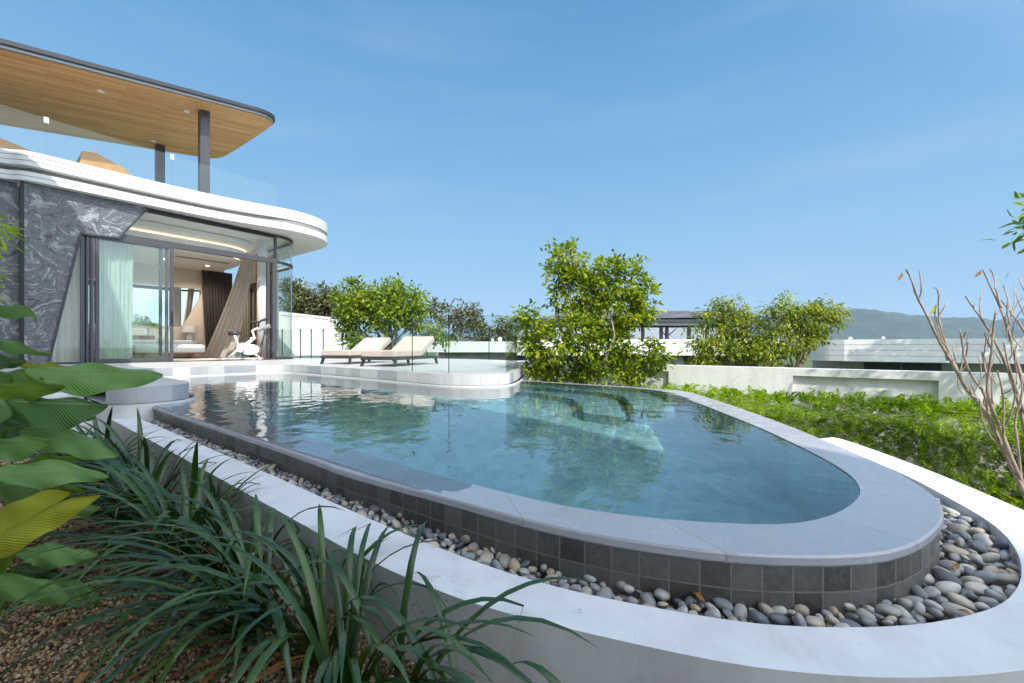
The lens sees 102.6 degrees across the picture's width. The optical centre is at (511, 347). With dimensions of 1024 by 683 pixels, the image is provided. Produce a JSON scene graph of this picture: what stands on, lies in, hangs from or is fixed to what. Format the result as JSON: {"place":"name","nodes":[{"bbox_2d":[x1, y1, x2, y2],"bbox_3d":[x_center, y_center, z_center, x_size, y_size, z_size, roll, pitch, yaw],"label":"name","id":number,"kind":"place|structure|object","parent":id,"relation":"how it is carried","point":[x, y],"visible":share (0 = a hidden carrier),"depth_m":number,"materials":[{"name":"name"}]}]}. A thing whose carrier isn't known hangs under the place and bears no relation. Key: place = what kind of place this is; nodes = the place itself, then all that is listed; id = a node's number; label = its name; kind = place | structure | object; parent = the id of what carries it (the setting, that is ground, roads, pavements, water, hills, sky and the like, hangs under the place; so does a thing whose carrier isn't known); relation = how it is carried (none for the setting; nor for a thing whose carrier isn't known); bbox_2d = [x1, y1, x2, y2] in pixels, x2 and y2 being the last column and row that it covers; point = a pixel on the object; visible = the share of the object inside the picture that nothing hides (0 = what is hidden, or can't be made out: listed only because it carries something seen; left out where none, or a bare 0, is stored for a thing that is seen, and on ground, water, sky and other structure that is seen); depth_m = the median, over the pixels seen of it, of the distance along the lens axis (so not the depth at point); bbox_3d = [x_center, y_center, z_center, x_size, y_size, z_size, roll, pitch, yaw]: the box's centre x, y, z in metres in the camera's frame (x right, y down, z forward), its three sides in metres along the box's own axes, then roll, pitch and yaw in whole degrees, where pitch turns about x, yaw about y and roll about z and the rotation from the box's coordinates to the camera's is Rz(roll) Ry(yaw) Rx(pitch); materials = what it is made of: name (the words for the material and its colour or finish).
{"place":"outdoors","nodes":[
{"label":"outdoors","id":0,"kind":"place"},
{"bbox_2d":[0,446,438,682],"bbox_3d":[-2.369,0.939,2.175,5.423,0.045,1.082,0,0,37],"label":"gravel","id":1,"kind":"structure","parent":0,"point":[15,618],"depth_m":1.32,"materials":[{"name":"brown gravel"}]},
{"bbox_2d":[0,489,101,613],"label":"broad leaf plant","id":2,"kind":"object","parent":1,"relation":"on","point":[25,522],"visible":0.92,"depth_m":1.36,"materials":[{"name":"green plant"}]},
{"bbox_2d":[0,304,162,503],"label":"broad leaf plant","id":3,"kind":"object","parent":1,"relation":"on","point":[32,421],"visible":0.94,"depth_m":1.64,"materials":[{"name":"green plant"}]},
{"bbox_2d":[5,432,169,498],"bbox_3d":[-2.656,0.645,2.556,1.088,0.586,0.943,0,0,0],"label":"strap leaf plant","id":4,"kind":"object","parent":1,"relation":"on","point":[88,462],"visible":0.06,"depth_m":2.54,"materials":[{"name":"green plant"}]},
{"bbox_2d":[26,406,173,461],"bbox_3d":[-2.967,0.662,2.779,0.854,0.553,0.924,0,0,-17],"label":"strap leaf plant","id":5,"kind":"object","parent":1,"relation":"on","point":[107,431],"visible":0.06,"depth_m":2.94,"materials":[{"name":"green plant"}]},
{"bbox_2d":[33,418,222,512],"bbox_3d":[-2.297,0.640,2.337,1.050,0.597,1.070,0,0,0],"label":"strap leaf plant","id":6,"kind":"object","parent":1,"relation":"on","point":[148,461],"visible":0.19,"depth_m":2.43,"materials":[{"name":"green plant"}]},
{"bbox_2d":[0,454,275,626],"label":"strap leaf plant","id":7,"kind":"object","parent":1,"relation":"on","point":[183,510],"visible":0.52,"depth_m":1.73,"materials":[{"name":"green plant"}]},
{"bbox_2d":[54,408,230,548],"bbox_3d":[-1.998,0.645,2.080,0.964,0.587,1.045,0,0,0],"label":"strap leaf plant","id":8,"kind":"object","parent":1,"relation":"on","point":[158,472],"visible":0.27,"depth_m":2.11,"materials":[{"name":"green plant"}]},
{"bbox_2d":[57,442,259,571],"bbox_3d":[-1.657,0.670,1.914,0.910,0.535,0.840,0,0,41],"label":"strap leaf plant","id":9,"kind":"object","parent":1,"relation":"on","point":[194,477],"visible":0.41,"depth_m":1.95,"materials":[{"name":"green plant"}]},
{"bbox_2d":[1,479,344,671],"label":"strap leaf plant","id":10,"kind":"object","parent":1,"relation":"on","point":[216,531],"visible":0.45,"depth_m":1.46,"materials":[{"name":"green plant"}]},
{"bbox_2d":[0,494,353,682],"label":"strap leaf plant","id":11,"kind":"object","parent":1,"relation":"on","point":[237,624],"visible":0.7,"depth_m":1.17,"materials":[{"name":"green plant"}]},
{"bbox_2d":[72,504,454,682],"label":"strap leaf plant","id":12,"kind":"object","parent":1,"relation":"on","point":[285,556],"visible":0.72,"depth_m":1.15,"materials":[{"name":"green plant"}]},
{"bbox_2d":[196,508,532,682],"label":"strap leaf plant","id":13,"kind":"object","parent":1,"relation":"on","point":[343,664],"visible":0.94,"depth_m":1.07,"materials":[{"name":"green plant"}]},
{"bbox_2d":[343,572,459,681],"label":"strap leaf plant","id":14,"kind":"object","parent":1,"relation":"on","point":[394,613],"visible":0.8,"depth_m":1.01,"materials":[{"name":"green plant"}]},
{"bbox_2d":[316,521,597,682],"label":"strap leaf plant","id":15,"kind":"object","parent":1,"relation":"on","point":[460,676],"visible":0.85,"depth_m":0.95,"materials":[{"name":"green plant"}]},
{"bbox_2d":[513,660,560,682],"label":"strap leaf plant","id":16,"kind":"object","parent":1,"relation":"on","point":[550,677],"visible":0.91,"depth_m":0.90,"materials":[{"name":"green plant"}]},
{"bbox_2d":[110,418,1023,682],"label":"planter wall","id":17,"kind":"structure","parent":1,"relation":"on","point":[634,643],"depth_m":1.06,"materials":[{"name":"paint"}]},
{"bbox_2d":[880,538,989,626],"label":"pebble bed soil","id":18,"kind":"structure","parent":17,"relation":"in","point":[929,621],"depth_m":1.24,"materials":[{"name":"black soil"}]},
{"bbox_2d":[142,419,1020,626],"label":"pebbles","id":19,"kind":"object","parent":18,"relation":"on","point":[1010,567],"visible":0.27,"depth_m":1.54,"materials":[{"name":"stone"}]},
{"bbox_2d":[460,548,475,559],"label":"river pebble","id":20,"kind":"object","parent":19,"relation":"on","point":[470,555],"visible":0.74,"depth_m":1.44,"materials":[{"name":"stone"}]},
{"bbox_2d":[498,554,510,568],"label":"river pebble","id":21,"kind":"object","parent":19,"relation":"on","point":[504,559],"visible":0.8,"depth_m":1.42,"materials":[{"name":"stone"}]},
{"bbox_2d":[508,558,520,573],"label":"river pebble","id":22,"kind":"object","parent":19,"relation":"on","point":[514,564],"visible":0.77,"depth_m":1.38,"materials":[{"name":"stone"}]},
{"bbox_2d":[596,586,612,598],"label":"river pebble","id":23,"kind":"object","parent":19,"relation":"on","point":[605,592],"visible":0.61,"depth_m":1.20,"materials":[{"name":"stone"}]},
{"bbox_2d":[654,588,669,600],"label":"river pebble","id":24,"kind":"object","parent":19,"relation":"on","point":[661,594],"visible":1,"depth_m":1.20,"materials":[{"name":"stone"}]},
{"bbox_2d":[704,607,720,618],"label":"river pebble","id":25,"kind":"object","parent":19,"relation":"on","point":[713,612],"visible":0.62,"depth_m":1.13,"materials":[{"name":"stone"}]},
{"bbox_2d":[712,597,733,611],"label":"river pebble","id":26,"kind":"object","parent":19,"relation":"on","point":[720,603],"visible":0.96,"depth_m":1.17,"materials":[{"name":"stone"}]},
{"bbox_2d":[733,603,747,620],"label":"river pebble","id":27,"kind":"object","parent":19,"relation":"on","point":[739,609],"visible":0.78,"depth_m":1.15,"materials":[{"name":"stone"}]},
{"bbox_2d":[748,610,771,624],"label":"river pebble","id":28,"kind":"object","parent":19,"relation":"on","point":[755,616],"visible":0.77,"depth_m":1.10,"materials":[{"name":"stone"}]},
{"bbox_2d":[758,603,774,617],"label":"river pebble","id":29,"kind":"object","parent":19,"relation":"on","point":[765,609],"visible":0.62,"depth_m":1.14,"materials":[{"name":"stone"}]},
{"bbox_2d":[769,612,790,625],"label":"river pebble","id":30,"kind":"object","parent":19,"relation":"on","point":[775,618],"visible":0.89,"depth_m":1.09,"materials":[{"name":"stone"}]},
{"bbox_2d":[792,604,808,616],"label":"river pebble","id":31,"kind":"object","parent":19,"relation":"on","point":[802,610],"visible":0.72,"depth_m":1.15,"materials":[{"name":"stone"}]},
{"bbox_2d":[794,612,807,626],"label":"river pebble","id":32,"kind":"object","parent":19,"relation":"on","point":[799,619],"visible":0.57,"depth_m":1.08,"materials":[{"name":"stone"}]},
{"bbox_2d":[805,616,824,626],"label":"river pebble","id":33,"kind":"object","parent":19,"relation":"on","point":[813,621],"visible":0.77,"depth_m":1.08,"materials":[{"name":"stone"}]},
{"bbox_2d":[854,608,876,622],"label":"river pebble","id":34,"kind":"object","parent":19,"relation":"on","point":[860,612],"visible":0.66,"depth_m":1.12,"materials":[{"name":"stone"}]},
{"bbox_2d":[874,603,900,616],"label":"river pebble","id":35,"kind":"object","parent":19,"relation":"on","point":[885,609],"visible":1,"depth_m":1.14,"materials":[{"name":"stone"}]},
{"bbox_2d":[897,598,913,610],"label":"river pebble","id":36,"kind":"object","parent":19,"relation":"on","point":[907,604],"visible":0.85,"depth_m":1.18,"materials":[{"name":"stone"}]},
{"bbox_2d":[910,585,928,598],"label":"river pebble","id":37,"kind":"object","parent":19,"relation":"on","point":[918,591],"visible":0.79,"depth_m":1.22,"materials":[{"name":"stone"}]},
{"bbox_2d":[913,602,925,615],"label":"river pebble","id":38,"kind":"object","parent":19,"relation":"on","point":[919,608],"visible":1,"depth_m":1.15,"materials":[{"name":"stone"}]},
{"bbox_2d":[923,586,940,598],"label":"river pebble","id":39,"kind":"object","parent":19,"relation":"on","point":[932,592],"visible":0.79,"depth_m":1.24,"materials":[{"name":"stone"}]},
{"bbox_2d":[934,581,960,595],"bbox_3d":[1.333,0.736,1.256,0.078,0.038,0.045,-2,4,-9],"label":"river pebble","id":40,"kind":"object","parent":19,"relation":"on","point":[944,587],"visible":0.84,"depth_m":1.24,"materials":[{"name":"stone"}]},
{"bbox_2d":[932,568,963,588],"bbox_3d":[1.376,0.732,1.295,0.049,0.031,0.079,-22,25,-6],"label":"river pebble","id":41,"kind":"object","parent":19,"relation":"on","point":[939,574],"visible":0.75,"depth_m":1.29,"materials":[{"name":"stone"}]},
{"bbox_2d":[938,560,964,574],"bbox_3d":[1.485,0.743,1.389,0.042,0.033,0.072,-35,18,-31],"label":"river pebble","id":42,"kind":"object","parent":19,"relation":"on","point":[946,564],"visible":0.47,"depth_m":1.39,"materials":[{"name":"stone"}]},
{"bbox_2d":[941,545,969,558],"bbox_3d":[1.601,0.737,1.481,0.073,0.030,0.058,7,9,36],"label":"river pebble","id":43,"kind":"object","parent":19,"relation":"on","point":[948,549],"visible":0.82,"depth_m":1.47,"materials":[{"name":"stone"}]},
{"bbox_2d":[947,523,965,533],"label":"river pebble","id":44,"kind":"object","parent":19,"relation":"on","point":[953,528],"visible":0.73,"depth_m":1.65,"materials":[{"name":"stone"}]},
{"bbox_2d":[940,602,974,618],"bbox_3d":[1.243,0.739,1.143,0.045,0.040,0.075,-23,11,-27],"label":"river pebble","id":45,"kind":"object","parent":19,"relation":"on","point":[950,610],"visible":0.62,"depth_m":1.14,"materials":[{"name":"stone"}]},
{"bbox_2d":[946,592,978,612],"bbox_3d":[1.297,0.736,1.180,0.079,0.032,0.049,28,12,15],"label":"river pebble","id":46,"kind":"object","parent":19,"relation":"on","point":[955,598],"visible":0.78,"depth_m":1.17,"materials":[{"name":"stone"}]},
{"bbox_2d":[963,581,988,595],"bbox_3d":[1.417,0.735,1.249,0.071,0.028,0.044,4,24,3],"label":"river pebble","id":47,"kind":"object","parent":19,"relation":"on","point":[977,588],"visible":0.8,"depth_m":1.24,"materials":[{"name":"stone"}]},
{"bbox_2d":[969,543,988,553],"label":"river pebble","id":48,"kind":"object","parent":19,"relation":"on","point":[978,548],"visible":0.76,"depth_m":1.49,"materials":[{"name":"stone"}]},
{"bbox_2d":[969,570,997,583],"bbox_3d":[1.506,0.732,1.309,0.067,0.038,0.033,-22,-52,24],"label":"river pebble","id":49,"kind":"object","parent":19,"relation":"on","point":[987,577],"visible":0.74,"depth_m":1.30,"materials":[{"name":"stone"}]},
{"bbox_2d":[973,533,993,547],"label":"river pebble","id":50,"kind":"object","parent":19,"relation":"on","point":[985,539],"visible":0.72,"depth_m":1.56,"materials":[{"name":"stone"}]},
{"bbox_2d":[980,552,999,562],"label":"river pebble","id":51,"kind":"object","parent":19,"relation":"on","point":[989,557],"visible":0.85,"depth_m":1.44,"materials":[{"name":"stone"}]},
{"bbox_2d":[984,588,1006,603],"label":"river pebble","id":52,"kind":"object","parent":19,"relation":"on","point":[997,596],"visible":0.62,"depth_m":1.19,"materials":[{"name":"stone"}]},
{"bbox_2d":[993,573,1019,585],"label":"river pebble","id":53,"kind":"object","parent":19,"relation":"on","point":[1005,579],"visible":0.85,"depth_m":1.29,"materials":[{"name":"stone"}]},
{"bbox_2d":[0,355,527,437],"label":"terrace","id":54,"kind":"structure","parent":0,"point":[170,385],"depth_m":7.59,"materials":[{"name":"grey stone"}]},
{"bbox_2d":[0,214,24,306],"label":"feathery shrub","id":55,"kind":"object","parent":54,"relation":"on","point":[3,243],"visible":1,"depth_m":4.80,"materials":[{"name":"green plant"}]},
{"bbox_2d":[38,392,94,452],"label":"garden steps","id":56,"kind":"structure","parent":54,"relation":"on","point":[57,395],"depth_m":4.25,"materials":[{"name":"white concrete"}]},
{"bbox_2d":[0,38,327,364],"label":"villa","id":57,"kind":"object","parent":54,"relation":"on","point":[180,239],"visible":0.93,"depth_m":11.37,"materials":[{"name":"grey stone"}]},
{"bbox_2d":[0,138,32,151],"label":"rooftop sofa","id":58,"kind":"object","parent":57,"relation":"on","point":[5,144],"visible":0.05,"depth_m":9.87,"materials":[{"name":"beige fabric"}]},
{"bbox_2d":[51,244,79,361],"bbox_3d":[-10.921,-1.340,10.058,0.097,3.420,0.640,0,0,37],"label":"sheer curtain","id":59,"kind":"object","parent":57,"relation":"hanging from","point":[67,346],"visible":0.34,"depth_m":10.12,"materials":[{"name":"white fabric"}]},
{"bbox_2d":[53,235,83,363],"bbox_3d":[-10.710,-1.190,9.863,0.090,3.180,0.593,0,0,37],"label":"window","id":60,"kind":"structure","parent":57,"relation":"in","point":[82,237],"depth_m":10.03,"materials":[{"name":"grey metal"}]},
{"bbox_2d":[76,151,129,174],"bbox_3d":[-11.751,-4.834,11.725,1.700,0.829,1.131,0,0,37],"label":"rooftop sofa","id":61,"kind":"object","parent":57,"relation":"on","point":[94,159],"visible":0.17,"depth_m":11.10,"materials":[{"name":"beige fabric"}]},
{"bbox_2d":[99,233,132,358],"bbox_3d":[-10.416,-1.340,10.755,0.111,3.420,0.720,0,0,38],"label":"sheer curtain","id":62,"kind":"object","parent":57,"relation":"hanging from","point":[115,295],"visible":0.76,"depth_m":10.78,"materials":[{"name":"white fabric"}]},
{"bbox_2d":[84,236,161,362],"bbox_3d":[-10.137,-1.200,10.741,0.040,3.160,1.520,0,0,37],"label":"sliding door","id":63,"kind":"structure","parent":57,"relation":"in","point":[160,249],"depth_m":11.29,"materials":[{"name":"grey metal"}]},
{"bbox_2d":[89,236,167,361],"bbox_3d":[-10.026,-1.200,10.796,0.040,3.160,1.540,0,0,37],"label":"sliding door","id":64,"kind":"structure","parent":57,"relation":"in","point":[166,250],"depth_m":11.35,"materials":[{"name":"grey metal"}]},
{"bbox_2d":[95,237,173,362],"bbox_3d":[-9.909,-1.200,10.835,0.070,3.160,1.540,0,0,37],"label":"sliding door","id":65,"kind":"structure","parent":57,"relation":"in","point":[97,360],"depth_m":10.73,"materials":[{"name":"grey metal"}]},
{"bbox_2d":[94,324,195,358],"bbox_3d":[-13.046,-0.206,14.135,2.080,1.188,3.920,0,0,37],"label":"bed","id":66,"kind":"object","parent":57,"relation":"on","point":[179,337],"visible":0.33,"depth_m":14.66,"materials":[{"name":"beige fabric"}]},
{"bbox_2d":[192,340,198,356],"bbox_3d":[-12.477,0.035,15.901,0.530,0.630,0.420,0,0,37],"label":"nightstand","id":67,"kind":"object","parent":57,"relation":"on","point":[195,342],"visible":0.28,"depth_m":15.85,"materials":[{"name":"beige wood"}]},
{"bbox_2d":[181,325,197,339],"bbox_3d":[-12.451,-0.560,15.844,0.500,0.560,0.500,0,0,0],"label":"table lamp","id":68,"kind":"object","parent":67,"relation":"on","point":[189,329],"visible":0.91,"depth_m":15.73,"materials":[{"name":"white fabric"}]},
{"bbox_2d":[174,358,221,360],"bbox_3d":[-10.708,0.380,12.973,3.050,0.015,2.500,0,0,37],"label":"rug","id":69,"kind":"object","parent":57,"relation":"on","point":[182,359],"visible":0.35,"depth_m":12.72,"materials":[{"name":"beige fabric"}]},
{"bbox_2d":[132,344,204,357],"bbox_3d":[-11.462,0.144,13.716,0.650,0.488,1.870,0,0,37],"label":"bed bench","id":70,"kind":"object","parent":69,"relation":"on","point":[145,349],"visible":0.8,"depth_m":13.45,"materials":[{"name":"white fabric"}]},
{"bbox_2d":[147,209,274,237],"bbox_3d":[-9.007,-3.335,12.091,0.065,0.790,3.748,0,0,37],"label":"clerestory window","id":71,"kind":"structure","parent":57,"relation":"in","point":[151,211],"depth_m":12.11,"materials":[{"name":"black metal"}]},
{"bbox_2d":[202,270,231,348],"bbox_3d":[-12.048,-1.365,16.787,0.087,3.470,1.050,0,0,38],"label":"dark curtain","id":72,"kind":"object","parent":57,"relation":"hanging from","point":[217,287],"visible":0.58,"depth_m":16.69,"materials":[{"name":"fabric"}]},
{"bbox_2d":[203,260,253,357],"bbox_3d":[-10.584,-1.415,15.109,2.185,3.570,0.376,0,0,9],"label":"beige curtain","id":73,"kind":"object","parent":57,"relation":"hanging from","point":[222,344],"visible":0.94,"depth_m":15.07,"materials":[{"name":"fabric"}]},
{"bbox_2d":[222,318,268,359],"bbox_3d":[-8.370,-0.278,12.926,1.199,1.327,0.480,0,0,-22],"label":"exercise bike","id":74,"kind":"object","parent":57,"relation":"on","point":[247,348],"visible":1,"depth_m":12.88,"materials":[{"name":"white paint"}]},
{"bbox_2d":[252,329,391,357],"bbox_3d":[-7.131,-0.145,15.400,5.266,1.090,0.054,0,0,0],"label":"glass balustrade","id":75,"kind":"object","parent":57,"relation":"on","point":[323,340],"visible":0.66,"depth_m":15.38,"materials":[{"name":"clear glass"}]},
{"bbox_2d":[240,312,349,355],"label":"parapet wall","id":76,"kind":"structure","parent":54,"relation":"on","point":[305,323],"depth_m":22.00,"materials":[{"name":"white paint"}]},
{"bbox_2d":[320,338,393,363],"bbox_3d":[-3.961,0.063,10.711,0.857,0.675,1.898,0,0,17],"label":"sun lounger","id":77,"kind":"object","parent":54,"relation":"on","point":[369,344],"visible":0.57,"depth_m":10.08,"materials":[{"name":"beige fabric"}]},
{"bbox_2d":[360,336,437,366],"bbox_3d":[-2.531,0.063,9.461,0.857,0.675,1.898,0,0,17],"label":"sun lounger","id":78,"kind":"object","parent":54,"relation":"on","point":[401,349],"visible":0.95,"depth_m":9.31,"materials":[{"name":"beige fabric"}]},
{"bbox_2d":[383,315,524,372],"bbox_3d":[-0.473,-0.058,7.445,3.160,0.915,2.126,0,0,-33],"label":"glass balustrade","id":79,"kind":"object","parent":54,"relation":"on","point":[520,360],"visible":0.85,"depth_m":7.51,"materials":[{"name":"clear glass"}]},
{"bbox_2d":[84,366,943,626],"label":"swimming pool","id":80,"kind":"structure","parent":54,"relation":"in","point":[875,543],"depth_m":1.33,"materials":[{"name":"grey stone"}]},
{"bbox_2d":[154,372,859,523],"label":"water","id":81,"kind":"structure","parent":80,"relation":"in","point":[644,453],"depth_m":2.55,"materials":[{"name":"blue liquid"}]},
{"bbox_2d":[504,237,680,386],"bbox_3d":[1.478,-0.282,7.758,3.268,3.833,1.834,0,0,0],"label":"bushy tree","id":82,"kind":"object","parent":54,"relation":"on","point":[600,303],"visible":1,"depth_m":7.70,"materials":[{"name":"green plant"}]},
{"bbox_2d":[0,0,1023,338],"label":"sky","id":83,"kind":"structure","parent":0,"point":[757,150],"materials":[{"name":"blue"}]},
{"bbox_2d":[235,348,811,367],"bbox_3d":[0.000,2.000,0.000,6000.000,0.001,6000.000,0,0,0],"label":"ground","id":84,"kind":"structure","parent":0,"point":[808,364],"depth_m":63.12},
{"bbox_2d":[279,276,327,315],"bbox_3d":[-15.910,-1.858,30.985,3.510,7.118,3.081,0,0,22],"label":"tree","id":85,"kind":"object","parent":84,"relation":"on","point":[285,286],"visible":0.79,"depth_m":30.54,"materials":[{"name":"green plant"}]},
{"bbox_2d":[296,280,343,317],"bbox_3d":[-14.285,-1.777,31.367,4.356,6.985,3.265,0,0,0],"label":"tree","id":86,"kind":"object","parent":84,"relation":"on","point":[324,303],"visible":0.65,"depth_m":30.75,"materials":[{"name":"green plant"}]},
{"bbox_2d":[321,272,460,351],"bbox_3d":[-4.885,-0.687,17.063,5.658,4.756,2.593,0,0,0],"label":"broad tree","id":87,"kind":"object","parent":84,"relation":"on","point":[360,305],"visible":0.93,"depth_m":16.70,"materials":[{"name":"green plant"}]},
{"bbox_2d":[422,297,457,355],"bbox_3d":[-5.630,-1.124,31.621,3.035,5.677,2.601,0,0,0],"label":"tree","id":88,"kind":"object","parent":84,"relation":"on","point":[435,311],"visible":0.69,"depth_m":31.60,"materials":[{"name":"green plant"}]},
{"bbox_2d":[445,298,477,341],"bbox_3d":[-4.039,-1.107,32.301,2.834,5.643,2.640,0,0,0],"label":"tree","id":89,"kind":"object","parent":84,"relation":"on","point":[460,322],"visible":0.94,"depth_m":32.07,"materials":[{"name":"green plant"}]},
{"bbox_2d":[465,300,494,341],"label":"tree","id":90,"kind":"object","parent":84,"relation":"on","point":[477,326],"visible":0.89,"depth_m":32.34,"materials":[{"name":"green plant"}]},
{"bbox_2d":[425,337,565,361],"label":"wall","id":91,"kind":"structure","parent":84,"relation":"on","point":[492,350],"depth_m":20.00,"materials":[{"name":"white paint"}]},
{"bbox_2d":[480,313,514,341],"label":"tree","id":92,"kind":"object","parent":84,"relation":"on","point":[505,332],"visible":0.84,"depth_m":32.73,"materials":[{"name":"green plant"}]},
{"bbox_2d":[527,311,779,366],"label":"house","id":93,"kind":"structure","parent":84,"relation":"on","point":[669,327],"depth_m":21.90,"materials":[{"name":"grey"}]},
{"bbox_2d":[544,326,749,338],"bbox_3d":[7.193,-0.795,21.980,11.217,0.745,0.160,0,0,0],"label":"window","id":94,"kind":"structure","parent":93,"relation":"in","point":[659,332],"depth_m":21.98,"materials":[{"name":"clear glass"}]},
{"bbox_2d":[672,292,783,365],"bbox_3d":[6.506,0.018,12.210,3.160,3.339,2.109,0,0,0],"label":"yellowish tree","id":95,"kind":"object","parent":84,"relation":"on","point":[735,349],"visible":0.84,"depth_m":12.08,"materials":[{"name":"green plant"}]},
{"bbox_2d":[491,360,1023,495],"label":"boundary wall","id":96,"kind":"structure","parent":84,"relation":"on","point":[939,385],"depth_m":6.40,"materials":[{"name":"paint"}]},
{"bbox_2d":[742,289,854,367],"bbox_3d":[8.080,0.028,11.633,3.046,3.303,1.858,0,0,0],"label":"yellowish tree","id":97,"kind":"object","parent":84,"relation":"on","point":[807,335],"visible":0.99,"depth_m":11.38,"materials":[{"name":"green plant"}]},
{"bbox_2d":[810,337,1023,372],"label":"house","id":98,"kind":"structure","parent":84,"relation":"on","point":[882,353],"depth_m":12.10,"materials":[{"name":"white paint"}]},
{"bbox_2d":[864,362,941,370],"bbox_3d":[11.899,0.738,12.543,1.714,0.523,0.068,0,0,37],"label":"window","id":99,"kind":"structure","parent":98,"relation":"in","point":[869,366],"depth_m":12.48,"materials":[{"name":"black glass"}]},
{"label":"hedge soil","id":100,"kind":"structure","parent":84,"relation":"on","visible":0},
{"bbox_2d":[641,382,1023,509],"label":"hedge","id":101,"kind":"object","parent":100,"relation":"on","point":[929,408],"visible":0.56,"depth_m":5.20,"materials":[{"name":"green plant"}]},
{"bbox_2d":[983,191,1023,278],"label":"feathery tree","id":102,"kind":"object","parent":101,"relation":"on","point":[1021,218],"visible":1,"depth_m":4.23,"materials":[{"name":"green plant"}]},
{"bbox_2d":[897,268,1023,497],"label":"bare shrub","id":103,"kind":"object","parent":100,"relation":"on","point":[1004,446],"visible":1,"depth_m":2.74,"materials":[{"name":"brown plant"}]},
{"bbox_2d":[347,308,1023,347],"bbox_3d":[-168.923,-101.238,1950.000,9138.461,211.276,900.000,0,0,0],"label":"hills","id":104,"kind":"structure","parent":0,"point":[873,324],"depth_m":1748.15,"materials":[{"name":"green plant"}]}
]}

